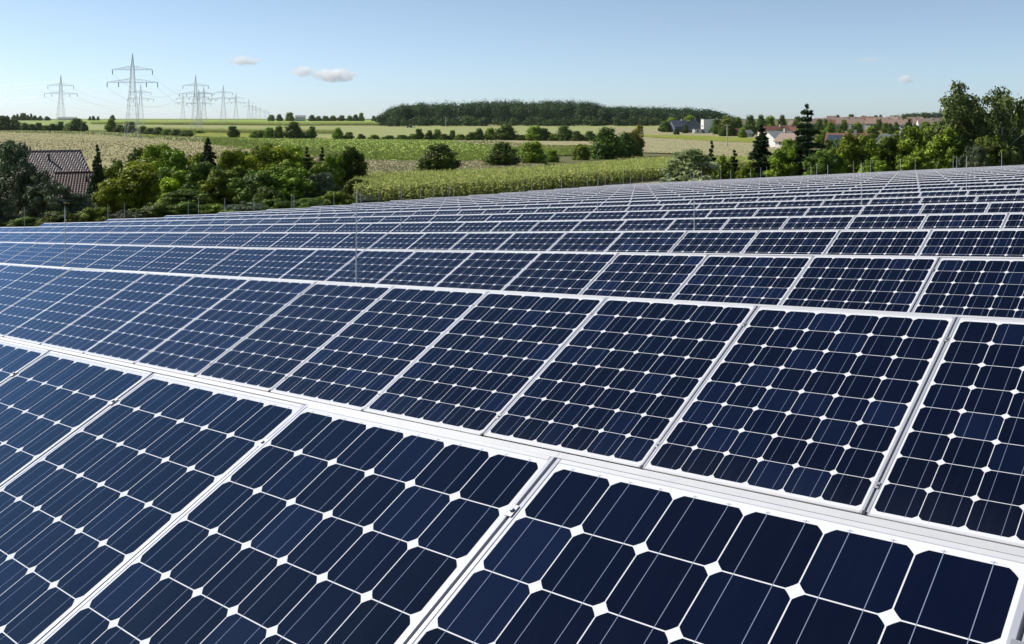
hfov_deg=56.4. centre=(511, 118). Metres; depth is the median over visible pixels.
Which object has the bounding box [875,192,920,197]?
solar panel
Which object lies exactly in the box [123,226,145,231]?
solar panel
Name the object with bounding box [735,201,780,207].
solar panel
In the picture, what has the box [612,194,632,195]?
solar panel
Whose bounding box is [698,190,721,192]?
solar panel
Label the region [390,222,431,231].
solar panel
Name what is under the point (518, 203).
solar panel
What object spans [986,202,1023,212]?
solar panel
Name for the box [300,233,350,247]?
solar panel
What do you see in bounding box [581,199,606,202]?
solar panel
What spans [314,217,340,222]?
solar panel
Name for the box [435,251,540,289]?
solar panel
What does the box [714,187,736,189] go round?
solar panel
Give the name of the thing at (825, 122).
field bush
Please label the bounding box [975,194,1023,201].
solar panel
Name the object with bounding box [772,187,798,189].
solar panel
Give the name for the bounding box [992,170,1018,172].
solar panel
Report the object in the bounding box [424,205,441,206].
solar panel
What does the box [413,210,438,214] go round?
solar panel
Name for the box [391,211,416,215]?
solar panel
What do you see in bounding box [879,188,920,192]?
solar panel
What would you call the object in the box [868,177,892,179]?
solar panel
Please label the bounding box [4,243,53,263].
solar panel
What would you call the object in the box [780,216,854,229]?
solar panel
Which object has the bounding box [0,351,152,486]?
solar panel
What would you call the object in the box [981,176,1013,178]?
solar panel
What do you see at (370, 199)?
willow shrub
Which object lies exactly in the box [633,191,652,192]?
solar panel
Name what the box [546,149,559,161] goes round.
field bush
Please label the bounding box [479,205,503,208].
solar panel
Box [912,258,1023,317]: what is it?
solar panel
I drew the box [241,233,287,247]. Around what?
solar panel
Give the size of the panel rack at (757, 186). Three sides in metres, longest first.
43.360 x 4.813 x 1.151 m
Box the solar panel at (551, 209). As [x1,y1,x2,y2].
[534,207,567,212]
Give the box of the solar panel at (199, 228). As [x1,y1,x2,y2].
[186,225,212,231]
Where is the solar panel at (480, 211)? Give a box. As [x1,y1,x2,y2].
[458,209,486,213]
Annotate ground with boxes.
[18,119,1000,216]
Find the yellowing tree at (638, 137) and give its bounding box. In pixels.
[631,124,645,156]
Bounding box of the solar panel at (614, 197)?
[609,196,631,198]
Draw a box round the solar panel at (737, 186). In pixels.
[727,185,748,187]
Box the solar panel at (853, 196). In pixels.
[833,193,876,198]
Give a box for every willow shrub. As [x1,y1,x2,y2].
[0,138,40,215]
[0,192,22,226]
[4,157,53,222]
[19,176,72,225]
[59,192,96,214]
[105,210,146,218]
[222,201,268,211]
[300,172,341,200]
[342,193,379,204]
[954,145,990,167]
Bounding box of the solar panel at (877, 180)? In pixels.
[865,179,890,181]
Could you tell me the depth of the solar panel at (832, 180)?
40.83 m
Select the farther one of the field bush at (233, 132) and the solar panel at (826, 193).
the field bush at (233, 132)
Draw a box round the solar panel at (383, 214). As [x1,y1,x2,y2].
[372,212,394,215]
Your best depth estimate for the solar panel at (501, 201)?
38.49 m
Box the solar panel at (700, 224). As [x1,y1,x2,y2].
[666,218,729,230]
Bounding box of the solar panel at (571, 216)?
[549,212,590,219]
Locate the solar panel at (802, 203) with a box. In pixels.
[777,200,824,206]
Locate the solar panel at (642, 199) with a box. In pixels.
[630,197,657,200]
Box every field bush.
[0,115,10,129]
[4,119,21,129]
[18,122,28,129]
[26,124,35,130]
[33,122,42,130]
[40,125,48,130]
[45,123,56,130]
[55,121,63,130]
[64,118,88,130]
[79,122,88,130]
[104,118,115,131]
[113,124,123,131]
[120,121,136,132]
[136,125,145,133]
[142,128,153,133]
[153,127,162,134]
[160,129,171,134]
[168,129,182,135]
[179,130,194,136]
[226,125,239,137]
[248,130,257,137]
[254,130,264,137]
[263,127,274,137]
[267,114,274,120]
[273,125,283,137]
[276,114,283,120]
[282,121,303,137]
[284,112,294,120]
[299,133,307,137]
[305,126,317,137]
[308,115,315,120]
[322,116,329,120]
[329,115,337,120]
[331,127,343,138]
[337,115,344,120]
[342,132,353,138]
[345,115,352,120]
[352,114,358,120]
[356,134,365,138]
[358,112,364,120]
[367,134,380,138]
[381,135,394,138]
[394,135,409,139]
[407,133,416,139]
[415,128,424,138]
[416,142,462,170]
[424,130,432,139]
[433,129,440,139]
[439,134,450,139]
[448,130,455,139]
[454,134,465,139]
[464,132,476,139]
[473,128,484,139]
[482,142,520,165]
[483,127,496,139]
[491,124,518,139]
[513,135,526,139]
[519,140,547,163]
[524,125,545,140]
[538,128,552,140]
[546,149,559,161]
[547,134,559,140]
[553,125,572,140]
[569,130,584,140]
[571,143,591,159]
[583,131,595,140]
[587,126,629,159]
[616,131,641,157]
[658,121,670,131]
[673,128,679,134]
[682,125,688,132]
[684,115,694,122]
[710,118,720,133]
[716,116,733,133]
[718,127,726,135]
[723,123,735,135]
[731,117,743,127]
[738,127,747,137]
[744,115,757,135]
[755,114,766,134]
[765,115,776,125]
[777,114,786,125]
[780,138,795,151]
[792,116,800,125]
[805,123,816,136]
[814,119,823,130]
[814,130,826,143]
[819,139,834,150]
[823,119,827,130]
[824,121,835,132]
[834,125,845,132]
[841,119,847,130]
[847,125,857,132]
[855,122,863,132]
[866,126,879,139]
[876,118,881,129]
[881,122,888,132]
[887,123,893,133]
[893,121,899,132]
[902,122,912,132]
[919,121,930,130]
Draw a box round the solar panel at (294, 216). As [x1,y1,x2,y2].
[284,214,303,217]
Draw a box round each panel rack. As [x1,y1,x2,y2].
[0,263,1023,514]
[0,337,1023,556]
[12,228,1023,232]
[20,242,1023,258]
[50,212,1023,226]
[70,201,1023,222]
[131,194,1011,218]
[169,188,1023,215]
[218,184,1019,212]
[267,181,1009,209]
[311,178,1010,206]
[352,175,1022,203]
[395,173,1023,200]
[439,172,1009,197]
[485,170,1016,194]
[510,169,1011,192]
[536,168,1006,190]
[564,167,1006,188]
[594,166,1009,186]
[603,165,1011,185]
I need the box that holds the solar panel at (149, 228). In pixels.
[138,226,160,231]
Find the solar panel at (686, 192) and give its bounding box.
[675,191,698,193]
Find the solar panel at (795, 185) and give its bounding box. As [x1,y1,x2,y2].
[783,185,807,186]
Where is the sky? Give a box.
[0,0,1023,118]
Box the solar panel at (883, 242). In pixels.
[824,230,931,255]
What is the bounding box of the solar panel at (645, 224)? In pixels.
[617,219,675,230]
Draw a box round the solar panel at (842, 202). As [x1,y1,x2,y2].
[821,199,871,205]
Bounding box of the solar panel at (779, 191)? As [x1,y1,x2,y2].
[759,190,787,192]
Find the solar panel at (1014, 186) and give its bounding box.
[1005,184,1023,188]
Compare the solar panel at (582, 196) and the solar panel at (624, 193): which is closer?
the solar panel at (582, 196)
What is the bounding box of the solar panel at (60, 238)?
[47,233,76,242]
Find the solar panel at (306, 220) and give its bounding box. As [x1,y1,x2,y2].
[293,218,318,223]
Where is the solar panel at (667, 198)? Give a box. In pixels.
[656,197,684,199]
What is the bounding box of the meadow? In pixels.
[19,120,161,130]
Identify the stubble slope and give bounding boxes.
[599,127,778,155]
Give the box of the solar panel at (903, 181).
[889,180,917,182]
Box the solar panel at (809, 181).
[801,181,821,182]
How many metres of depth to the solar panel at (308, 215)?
32.77 m
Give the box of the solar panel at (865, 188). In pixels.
[850,186,884,189]
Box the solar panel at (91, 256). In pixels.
[62,244,121,267]
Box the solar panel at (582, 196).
[573,195,592,197]
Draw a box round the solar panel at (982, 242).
[918,229,1023,256]
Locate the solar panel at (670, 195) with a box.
[655,194,679,196]
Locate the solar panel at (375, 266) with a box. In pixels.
[326,250,415,283]
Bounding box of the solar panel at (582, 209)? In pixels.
[563,206,596,211]
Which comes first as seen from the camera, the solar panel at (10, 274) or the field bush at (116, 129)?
the solar panel at (10, 274)
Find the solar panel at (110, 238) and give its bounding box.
[93,233,126,243]
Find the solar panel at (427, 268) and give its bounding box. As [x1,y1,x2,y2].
[377,251,474,286]
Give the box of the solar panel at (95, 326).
[40,273,195,353]
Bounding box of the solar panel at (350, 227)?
[335,223,371,231]
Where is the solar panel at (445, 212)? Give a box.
[434,210,461,214]
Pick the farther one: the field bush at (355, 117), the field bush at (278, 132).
the field bush at (355, 117)
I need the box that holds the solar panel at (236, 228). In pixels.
[223,225,250,231]
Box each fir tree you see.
[199,138,216,165]
[748,124,772,177]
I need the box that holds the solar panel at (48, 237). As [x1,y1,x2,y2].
[34,232,61,242]
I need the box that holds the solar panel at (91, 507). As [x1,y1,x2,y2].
[0,373,304,643]
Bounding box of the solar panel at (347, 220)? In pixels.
[334,217,361,222]
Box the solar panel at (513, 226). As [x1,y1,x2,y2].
[490,221,539,231]
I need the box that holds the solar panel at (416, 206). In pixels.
[407,205,425,207]
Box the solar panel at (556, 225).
[530,220,581,230]
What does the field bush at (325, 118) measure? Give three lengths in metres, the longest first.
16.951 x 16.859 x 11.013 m
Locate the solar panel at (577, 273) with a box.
[502,252,618,294]
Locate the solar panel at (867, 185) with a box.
[856,184,886,186]
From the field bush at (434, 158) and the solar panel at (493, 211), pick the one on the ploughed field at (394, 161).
the field bush at (434, 158)
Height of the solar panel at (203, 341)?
0.060 m
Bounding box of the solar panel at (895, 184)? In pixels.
[886,182,918,185]
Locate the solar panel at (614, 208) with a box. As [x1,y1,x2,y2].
[593,205,629,211]
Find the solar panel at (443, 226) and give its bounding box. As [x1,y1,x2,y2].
[421,222,464,231]
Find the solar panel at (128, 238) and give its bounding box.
[111,233,145,243]
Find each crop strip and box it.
[90,121,378,125]
[115,126,334,133]
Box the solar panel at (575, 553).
[407,458,1023,643]
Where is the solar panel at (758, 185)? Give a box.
[748,184,770,186]
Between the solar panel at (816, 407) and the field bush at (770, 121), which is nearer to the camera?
the solar panel at (816, 407)
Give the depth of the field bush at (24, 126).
715.45 m
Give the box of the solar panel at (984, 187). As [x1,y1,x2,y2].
[961,185,1005,189]
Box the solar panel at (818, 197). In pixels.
[794,195,834,199]
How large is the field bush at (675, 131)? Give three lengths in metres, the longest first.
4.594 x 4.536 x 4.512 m
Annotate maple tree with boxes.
[90,178,127,214]
[93,158,161,210]
[134,156,164,195]
[141,142,187,162]
[157,168,188,205]
[185,152,203,168]
[216,147,257,172]
[242,143,298,171]
[285,143,312,169]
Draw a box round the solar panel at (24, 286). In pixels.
[0,266,70,312]
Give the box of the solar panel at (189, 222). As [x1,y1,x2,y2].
[180,220,199,224]
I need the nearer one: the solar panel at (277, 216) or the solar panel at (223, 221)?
the solar panel at (223, 221)
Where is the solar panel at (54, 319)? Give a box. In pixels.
[4,270,147,344]
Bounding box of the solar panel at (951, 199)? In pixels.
[919,195,977,203]
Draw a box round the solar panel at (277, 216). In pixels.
[269,215,286,217]
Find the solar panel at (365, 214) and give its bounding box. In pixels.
[352,212,375,216]
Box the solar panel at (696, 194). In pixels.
[679,193,704,195]
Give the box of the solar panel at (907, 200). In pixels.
[868,197,922,204]
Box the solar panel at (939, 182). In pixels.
[918,181,951,184]
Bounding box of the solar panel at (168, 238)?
[149,233,186,244]
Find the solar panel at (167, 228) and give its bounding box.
[153,225,178,231]
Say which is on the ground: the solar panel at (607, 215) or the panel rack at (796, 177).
the panel rack at (796, 177)
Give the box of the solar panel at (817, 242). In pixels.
[741,230,839,254]
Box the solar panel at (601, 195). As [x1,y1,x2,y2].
[592,195,611,196]
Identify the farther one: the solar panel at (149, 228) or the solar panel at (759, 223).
the solar panel at (149, 228)
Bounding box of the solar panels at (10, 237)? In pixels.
[0,165,1023,641]
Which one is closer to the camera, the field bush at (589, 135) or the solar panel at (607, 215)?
the solar panel at (607, 215)
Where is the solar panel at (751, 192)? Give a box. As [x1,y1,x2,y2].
[731,191,759,193]
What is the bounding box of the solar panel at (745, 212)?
[706,208,759,217]
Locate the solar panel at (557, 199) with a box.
[547,198,567,200]
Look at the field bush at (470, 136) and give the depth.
424.04 m
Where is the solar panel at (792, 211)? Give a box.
[753,207,809,216]
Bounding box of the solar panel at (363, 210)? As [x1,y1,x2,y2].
[349,209,368,212]
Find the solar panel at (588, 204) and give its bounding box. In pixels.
[573,202,602,206]
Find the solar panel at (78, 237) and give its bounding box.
[62,232,92,242]
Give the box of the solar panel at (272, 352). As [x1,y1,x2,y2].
[195,282,393,391]
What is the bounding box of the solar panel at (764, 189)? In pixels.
[746,188,772,190]
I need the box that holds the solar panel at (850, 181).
[840,180,864,182]
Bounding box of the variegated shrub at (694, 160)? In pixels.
[657,147,721,182]
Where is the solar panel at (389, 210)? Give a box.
[382,208,402,211]
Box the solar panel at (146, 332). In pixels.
[83,275,250,363]
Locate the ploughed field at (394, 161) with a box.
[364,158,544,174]
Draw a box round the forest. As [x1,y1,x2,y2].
[374,97,744,125]
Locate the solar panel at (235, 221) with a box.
[225,219,246,223]
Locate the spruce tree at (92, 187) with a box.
[86,144,104,201]
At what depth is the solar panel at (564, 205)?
28.57 m
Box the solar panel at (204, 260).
[168,247,239,273]
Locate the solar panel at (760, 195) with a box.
[743,193,775,196]
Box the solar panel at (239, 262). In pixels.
[203,248,275,275]
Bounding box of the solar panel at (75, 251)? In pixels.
[40,244,97,266]
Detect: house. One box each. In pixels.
[20,150,89,182]
[51,171,96,201]
[669,119,686,131]
[686,118,700,132]
[692,129,705,132]
[701,119,709,132]
[745,130,753,136]
[757,124,791,135]
[765,129,791,146]
[773,133,803,147]
[788,124,796,132]
[824,130,868,147]
[834,118,853,127]
[848,118,865,128]
[860,116,873,118]
[864,117,881,129]
[875,131,902,143]
[881,117,892,125]
[886,116,899,118]
[888,118,908,128]
[916,117,938,128]
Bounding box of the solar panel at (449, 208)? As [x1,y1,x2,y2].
[438,207,459,209]
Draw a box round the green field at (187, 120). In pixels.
[54,119,376,124]
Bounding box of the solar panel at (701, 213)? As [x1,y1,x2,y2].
[663,209,712,217]
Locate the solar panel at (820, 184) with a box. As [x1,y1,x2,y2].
[808,184,833,185]
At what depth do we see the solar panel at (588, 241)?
12.95 m
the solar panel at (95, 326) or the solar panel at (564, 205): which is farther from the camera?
the solar panel at (564, 205)
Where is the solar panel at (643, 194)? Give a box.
[632,193,653,195]
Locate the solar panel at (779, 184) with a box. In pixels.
[770,184,792,185]
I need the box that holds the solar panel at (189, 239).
[170,233,209,245]
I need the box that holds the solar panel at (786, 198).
[757,196,796,200]
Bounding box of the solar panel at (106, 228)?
[96,226,117,231]
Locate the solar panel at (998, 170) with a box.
[986,169,1010,171]
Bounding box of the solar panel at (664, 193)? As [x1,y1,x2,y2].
[653,192,675,194]
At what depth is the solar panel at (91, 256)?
17.03 m
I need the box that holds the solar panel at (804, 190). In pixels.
[788,189,818,191]
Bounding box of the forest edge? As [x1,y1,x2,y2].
[385,114,684,126]
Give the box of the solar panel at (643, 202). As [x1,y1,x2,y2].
[628,200,660,204]
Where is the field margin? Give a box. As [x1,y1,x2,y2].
[1,130,203,142]
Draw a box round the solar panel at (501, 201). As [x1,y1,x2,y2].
[492,200,510,202]
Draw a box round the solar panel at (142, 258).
[110,246,174,270]
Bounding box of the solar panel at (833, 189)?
[818,188,850,190]
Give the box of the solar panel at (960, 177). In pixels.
[945,176,974,178]
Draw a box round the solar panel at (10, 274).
[0,264,38,289]
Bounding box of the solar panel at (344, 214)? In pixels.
[334,213,355,216]
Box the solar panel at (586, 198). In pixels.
[567,197,588,199]
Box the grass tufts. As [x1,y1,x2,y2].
[0,130,341,155]
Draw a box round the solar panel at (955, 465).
[865,317,1023,548]
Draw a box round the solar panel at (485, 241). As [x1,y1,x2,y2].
[449,232,514,249]
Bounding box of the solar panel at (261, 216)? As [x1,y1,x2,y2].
[253,215,271,218]
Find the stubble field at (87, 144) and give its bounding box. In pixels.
[0,132,324,170]
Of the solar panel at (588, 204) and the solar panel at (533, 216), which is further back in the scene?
the solar panel at (588, 204)
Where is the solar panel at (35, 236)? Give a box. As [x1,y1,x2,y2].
[21,232,47,241]
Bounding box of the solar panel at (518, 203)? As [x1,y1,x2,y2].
[516,201,538,204]
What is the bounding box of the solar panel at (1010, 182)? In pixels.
[995,181,1023,184]
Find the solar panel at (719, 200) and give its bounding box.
[689,198,724,202]
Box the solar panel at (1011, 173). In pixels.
[998,172,1023,173]
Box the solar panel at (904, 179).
[891,178,917,180]
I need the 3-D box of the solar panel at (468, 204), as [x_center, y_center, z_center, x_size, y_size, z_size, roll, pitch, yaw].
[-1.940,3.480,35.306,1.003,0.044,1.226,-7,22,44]
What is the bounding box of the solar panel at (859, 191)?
[843,190,880,193]
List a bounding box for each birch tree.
[921,80,993,158]
[960,94,997,134]
[966,86,1023,164]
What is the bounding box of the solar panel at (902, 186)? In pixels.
[883,185,919,188]
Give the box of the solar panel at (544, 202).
[537,201,559,203]
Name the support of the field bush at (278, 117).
on the green field at (187, 120)
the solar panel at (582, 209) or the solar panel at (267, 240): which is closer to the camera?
the solar panel at (267, 240)
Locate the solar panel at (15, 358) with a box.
[0,340,49,383]
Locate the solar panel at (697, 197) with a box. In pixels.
[684,195,713,198]
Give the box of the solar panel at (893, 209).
[859,204,924,214]
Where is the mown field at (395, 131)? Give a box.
[305,124,660,137]
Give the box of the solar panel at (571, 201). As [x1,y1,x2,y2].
[559,200,582,202]
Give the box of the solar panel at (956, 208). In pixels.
[920,202,989,213]
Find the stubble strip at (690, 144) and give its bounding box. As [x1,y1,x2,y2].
[454,139,766,156]
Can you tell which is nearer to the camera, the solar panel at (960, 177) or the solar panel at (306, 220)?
the solar panel at (306, 220)
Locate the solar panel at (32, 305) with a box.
[0,269,104,336]
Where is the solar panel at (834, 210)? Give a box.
[804,205,864,215]
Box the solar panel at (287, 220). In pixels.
[275,218,299,223]
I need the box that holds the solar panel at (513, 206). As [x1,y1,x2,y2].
[502,205,525,207]
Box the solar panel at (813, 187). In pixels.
[799,186,826,188]
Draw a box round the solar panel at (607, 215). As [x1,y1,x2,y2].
[584,211,628,219]
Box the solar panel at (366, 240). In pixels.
[333,232,387,248]
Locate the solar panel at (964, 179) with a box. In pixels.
[948,178,980,180]
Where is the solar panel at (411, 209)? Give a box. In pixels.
[401,208,420,210]
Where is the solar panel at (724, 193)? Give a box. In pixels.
[705,192,731,194]
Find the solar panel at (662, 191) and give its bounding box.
[652,190,672,192]
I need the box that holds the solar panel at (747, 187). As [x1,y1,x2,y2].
[736,187,758,188]
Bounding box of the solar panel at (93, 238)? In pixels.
[78,233,109,243]
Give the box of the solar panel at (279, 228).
[264,224,295,231]
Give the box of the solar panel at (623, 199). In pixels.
[605,198,631,201]
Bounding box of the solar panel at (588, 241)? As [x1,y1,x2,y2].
[548,231,623,251]
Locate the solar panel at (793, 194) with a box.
[774,192,808,195]
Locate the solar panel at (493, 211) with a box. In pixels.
[482,209,510,213]
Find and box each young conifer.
[302,147,311,171]
[319,147,324,164]
[706,140,716,175]
[730,150,739,171]
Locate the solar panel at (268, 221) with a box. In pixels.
[258,218,281,223]
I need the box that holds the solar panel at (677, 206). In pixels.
[660,203,700,209]
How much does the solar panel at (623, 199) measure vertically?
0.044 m
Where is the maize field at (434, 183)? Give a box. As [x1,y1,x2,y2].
[352,155,755,202]
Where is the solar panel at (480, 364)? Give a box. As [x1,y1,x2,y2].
[363,291,605,436]
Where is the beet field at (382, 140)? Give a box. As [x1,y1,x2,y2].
[209,137,574,160]
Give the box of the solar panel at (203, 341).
[134,278,315,376]
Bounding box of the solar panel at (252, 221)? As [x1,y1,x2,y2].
[241,219,262,223]
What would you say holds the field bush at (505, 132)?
on the stubble strip at (690, 144)
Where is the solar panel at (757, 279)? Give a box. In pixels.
[671,255,812,304]
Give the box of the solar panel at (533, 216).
[516,213,555,220]
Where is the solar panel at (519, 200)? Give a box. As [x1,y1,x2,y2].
[510,200,528,201]
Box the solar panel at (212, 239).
[192,233,233,245]
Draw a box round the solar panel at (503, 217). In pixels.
[485,213,522,220]
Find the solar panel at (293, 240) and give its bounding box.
[269,233,318,247]
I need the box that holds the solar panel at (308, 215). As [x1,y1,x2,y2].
[300,214,319,217]
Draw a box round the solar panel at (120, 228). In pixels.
[109,226,130,231]
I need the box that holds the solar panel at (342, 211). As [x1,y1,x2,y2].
[334,210,350,212]
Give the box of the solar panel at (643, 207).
[626,205,663,210]
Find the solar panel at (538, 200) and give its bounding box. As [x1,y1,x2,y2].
[528,199,547,201]
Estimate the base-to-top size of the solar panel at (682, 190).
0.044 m
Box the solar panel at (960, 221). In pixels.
[920,213,1007,228]
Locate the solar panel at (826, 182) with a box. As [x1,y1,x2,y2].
[816,182,839,183]
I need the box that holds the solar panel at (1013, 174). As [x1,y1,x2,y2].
[1005,174,1023,175]
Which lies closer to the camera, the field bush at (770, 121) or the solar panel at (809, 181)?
the solar panel at (809, 181)
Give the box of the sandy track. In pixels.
[536,177,706,189]
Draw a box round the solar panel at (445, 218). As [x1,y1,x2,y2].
[429,215,462,221]
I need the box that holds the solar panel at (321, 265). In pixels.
[279,249,364,280]
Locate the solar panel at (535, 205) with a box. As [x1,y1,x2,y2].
[524,204,550,207]
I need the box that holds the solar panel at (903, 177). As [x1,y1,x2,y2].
[892,176,917,178]
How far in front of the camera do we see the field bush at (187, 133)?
510.31 m
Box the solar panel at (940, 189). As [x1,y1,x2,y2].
[919,186,961,191]
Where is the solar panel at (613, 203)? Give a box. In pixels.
[600,201,630,205]
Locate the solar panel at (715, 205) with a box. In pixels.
[696,202,738,208]
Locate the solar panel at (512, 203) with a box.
[496,202,517,204]
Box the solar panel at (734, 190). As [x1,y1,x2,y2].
[722,189,746,191]
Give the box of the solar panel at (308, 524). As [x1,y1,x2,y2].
[37,404,555,643]
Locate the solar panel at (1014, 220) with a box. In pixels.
[1002,213,1023,227]
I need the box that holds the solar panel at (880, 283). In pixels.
[780,256,938,311]
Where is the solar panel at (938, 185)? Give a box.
[918,183,956,187]
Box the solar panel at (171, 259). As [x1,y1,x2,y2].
[138,246,205,272]
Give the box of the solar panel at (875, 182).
[862,181,888,183]
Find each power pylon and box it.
[44,76,76,124]
[107,53,157,137]
[130,85,153,126]
[174,96,191,121]
[179,75,211,127]
[186,91,209,128]
[192,88,212,124]
[211,85,233,123]
[227,96,244,121]
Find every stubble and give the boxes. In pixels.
[86,124,389,132]
[617,129,780,155]
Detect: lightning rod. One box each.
[65,220,65,266]
[355,190,356,282]
[861,163,861,204]
[966,156,966,189]
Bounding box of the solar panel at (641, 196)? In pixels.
[631,195,655,197]
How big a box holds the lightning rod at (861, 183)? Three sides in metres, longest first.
1.738 x 0.017 x 0.014 m
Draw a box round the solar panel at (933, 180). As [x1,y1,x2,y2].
[918,179,948,181]
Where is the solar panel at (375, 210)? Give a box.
[366,209,384,211]
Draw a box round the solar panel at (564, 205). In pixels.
[549,203,576,206]
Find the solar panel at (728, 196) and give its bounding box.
[712,194,743,197]
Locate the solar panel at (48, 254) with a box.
[22,243,74,264]
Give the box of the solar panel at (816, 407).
[642,306,956,515]
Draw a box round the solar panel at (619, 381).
[483,297,756,468]
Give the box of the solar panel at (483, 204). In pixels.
[477,203,497,205]
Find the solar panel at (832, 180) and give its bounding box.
[822,180,844,181]
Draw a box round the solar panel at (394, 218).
[380,216,409,221]
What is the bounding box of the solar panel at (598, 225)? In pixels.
[572,220,625,230]
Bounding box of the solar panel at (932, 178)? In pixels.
[917,177,945,179]
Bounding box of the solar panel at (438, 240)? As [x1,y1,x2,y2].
[407,232,468,249]
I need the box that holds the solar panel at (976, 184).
[956,182,995,185]
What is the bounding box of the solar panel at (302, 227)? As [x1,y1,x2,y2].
[286,224,318,231]
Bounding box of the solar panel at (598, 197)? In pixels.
[588,197,609,198]
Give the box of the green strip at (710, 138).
[640,135,756,142]
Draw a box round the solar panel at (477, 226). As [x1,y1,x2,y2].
[455,221,500,231]
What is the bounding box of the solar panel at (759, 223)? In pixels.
[721,217,789,229]
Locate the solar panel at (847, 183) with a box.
[834,182,860,184]
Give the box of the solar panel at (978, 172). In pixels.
[967,172,991,173]
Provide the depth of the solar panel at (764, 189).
33.61 m
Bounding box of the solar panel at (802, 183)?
[793,183,815,184]
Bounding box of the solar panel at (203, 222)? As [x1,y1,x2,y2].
[194,220,213,224]
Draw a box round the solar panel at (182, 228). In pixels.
[169,225,194,231]
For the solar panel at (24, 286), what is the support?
on the panel rack at (590, 295)
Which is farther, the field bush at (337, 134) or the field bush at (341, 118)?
the field bush at (341, 118)
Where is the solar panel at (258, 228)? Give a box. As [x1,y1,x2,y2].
[242,224,273,231]
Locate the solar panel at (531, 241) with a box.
[497,232,566,250]
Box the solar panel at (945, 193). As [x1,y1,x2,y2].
[919,190,968,196]
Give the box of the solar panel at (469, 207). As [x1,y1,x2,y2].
[458,206,481,209]
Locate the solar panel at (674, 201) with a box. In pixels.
[658,199,691,203]
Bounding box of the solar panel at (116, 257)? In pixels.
[86,245,146,268]
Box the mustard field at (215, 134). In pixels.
[136,132,288,137]
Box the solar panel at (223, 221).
[208,219,230,224]
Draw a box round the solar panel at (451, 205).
[441,204,459,206]
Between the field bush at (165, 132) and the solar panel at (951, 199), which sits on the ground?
the field bush at (165, 132)
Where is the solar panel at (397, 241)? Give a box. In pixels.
[368,233,425,248]
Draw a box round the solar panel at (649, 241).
[605,231,687,252]
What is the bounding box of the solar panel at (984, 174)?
[970,173,997,175]
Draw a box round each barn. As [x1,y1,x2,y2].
[57,117,76,119]
[295,115,305,120]
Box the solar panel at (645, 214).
[622,210,668,218]
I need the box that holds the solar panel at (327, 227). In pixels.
[309,223,345,231]
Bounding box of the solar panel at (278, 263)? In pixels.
[240,248,317,278]
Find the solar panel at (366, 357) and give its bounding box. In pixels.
[270,286,488,411]
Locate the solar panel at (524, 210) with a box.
[508,208,538,212]
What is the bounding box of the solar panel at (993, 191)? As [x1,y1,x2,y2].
[967,189,1019,194]
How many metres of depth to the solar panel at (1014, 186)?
22.57 m
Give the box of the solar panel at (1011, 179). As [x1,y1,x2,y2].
[987,178,1023,181]
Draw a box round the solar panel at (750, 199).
[721,197,759,202]
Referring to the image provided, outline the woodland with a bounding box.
[890,111,1013,118]
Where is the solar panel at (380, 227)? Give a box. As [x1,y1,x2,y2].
[362,223,400,231]
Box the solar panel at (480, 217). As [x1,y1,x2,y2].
[457,214,491,220]
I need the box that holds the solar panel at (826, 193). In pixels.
[808,191,843,194]
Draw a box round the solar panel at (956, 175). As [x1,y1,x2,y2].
[943,174,969,176]
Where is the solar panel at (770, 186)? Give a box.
[759,186,782,187]
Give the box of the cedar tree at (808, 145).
[784,104,825,175]
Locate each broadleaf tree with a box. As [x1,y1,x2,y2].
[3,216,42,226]
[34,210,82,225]
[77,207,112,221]
[104,159,125,180]
[125,147,145,162]
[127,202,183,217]
[151,148,194,200]
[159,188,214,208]
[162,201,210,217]
[182,160,225,201]
[196,169,241,205]
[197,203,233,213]
[226,169,287,206]
[229,165,254,180]
[250,186,284,202]
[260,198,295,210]
[266,166,321,204]
[267,159,302,181]
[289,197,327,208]
[302,163,342,190]
[307,155,320,168]
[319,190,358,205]
[320,154,346,190]
[332,145,368,190]
[341,178,368,197]
[711,154,736,179]
[735,162,756,178]
[762,148,799,176]
[787,144,803,175]
[802,150,839,175]
[823,138,841,154]
[828,149,849,173]
[834,132,882,172]
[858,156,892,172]
[861,137,878,153]
[875,135,907,170]
[893,124,936,166]
[893,131,909,154]
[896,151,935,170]
[923,126,969,168]
[968,135,1014,166]
[996,109,1023,154]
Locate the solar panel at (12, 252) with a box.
[0,243,36,262]
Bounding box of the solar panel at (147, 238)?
[129,232,166,244]
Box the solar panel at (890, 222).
[847,215,926,228]
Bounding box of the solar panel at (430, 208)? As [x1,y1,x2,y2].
[418,207,440,210]
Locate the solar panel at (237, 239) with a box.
[216,232,260,246]
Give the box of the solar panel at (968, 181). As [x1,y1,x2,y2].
[952,180,986,182]
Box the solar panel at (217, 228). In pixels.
[204,225,231,231]
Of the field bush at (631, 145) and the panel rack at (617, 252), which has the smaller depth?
the panel rack at (617, 252)
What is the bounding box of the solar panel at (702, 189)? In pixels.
[693,189,713,190]
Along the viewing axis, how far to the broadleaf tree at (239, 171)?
71.45 m
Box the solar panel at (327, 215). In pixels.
[317,213,337,216]
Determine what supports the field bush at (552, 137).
on the stubble strip at (690, 144)
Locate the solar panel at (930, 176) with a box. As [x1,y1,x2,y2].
[917,175,943,177]
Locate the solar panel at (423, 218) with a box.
[403,215,435,221]
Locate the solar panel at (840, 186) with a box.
[827,185,856,187]
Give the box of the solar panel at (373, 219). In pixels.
[357,216,385,222]
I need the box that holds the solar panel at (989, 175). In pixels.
[975,174,1005,176]
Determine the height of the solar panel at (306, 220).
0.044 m
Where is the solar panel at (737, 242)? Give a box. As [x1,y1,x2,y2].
[669,231,758,253]
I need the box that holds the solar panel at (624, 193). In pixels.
[614,192,632,193]
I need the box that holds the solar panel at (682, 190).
[672,189,693,191]
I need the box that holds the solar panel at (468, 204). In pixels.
[459,204,477,205]
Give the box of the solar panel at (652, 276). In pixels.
[580,253,707,298]

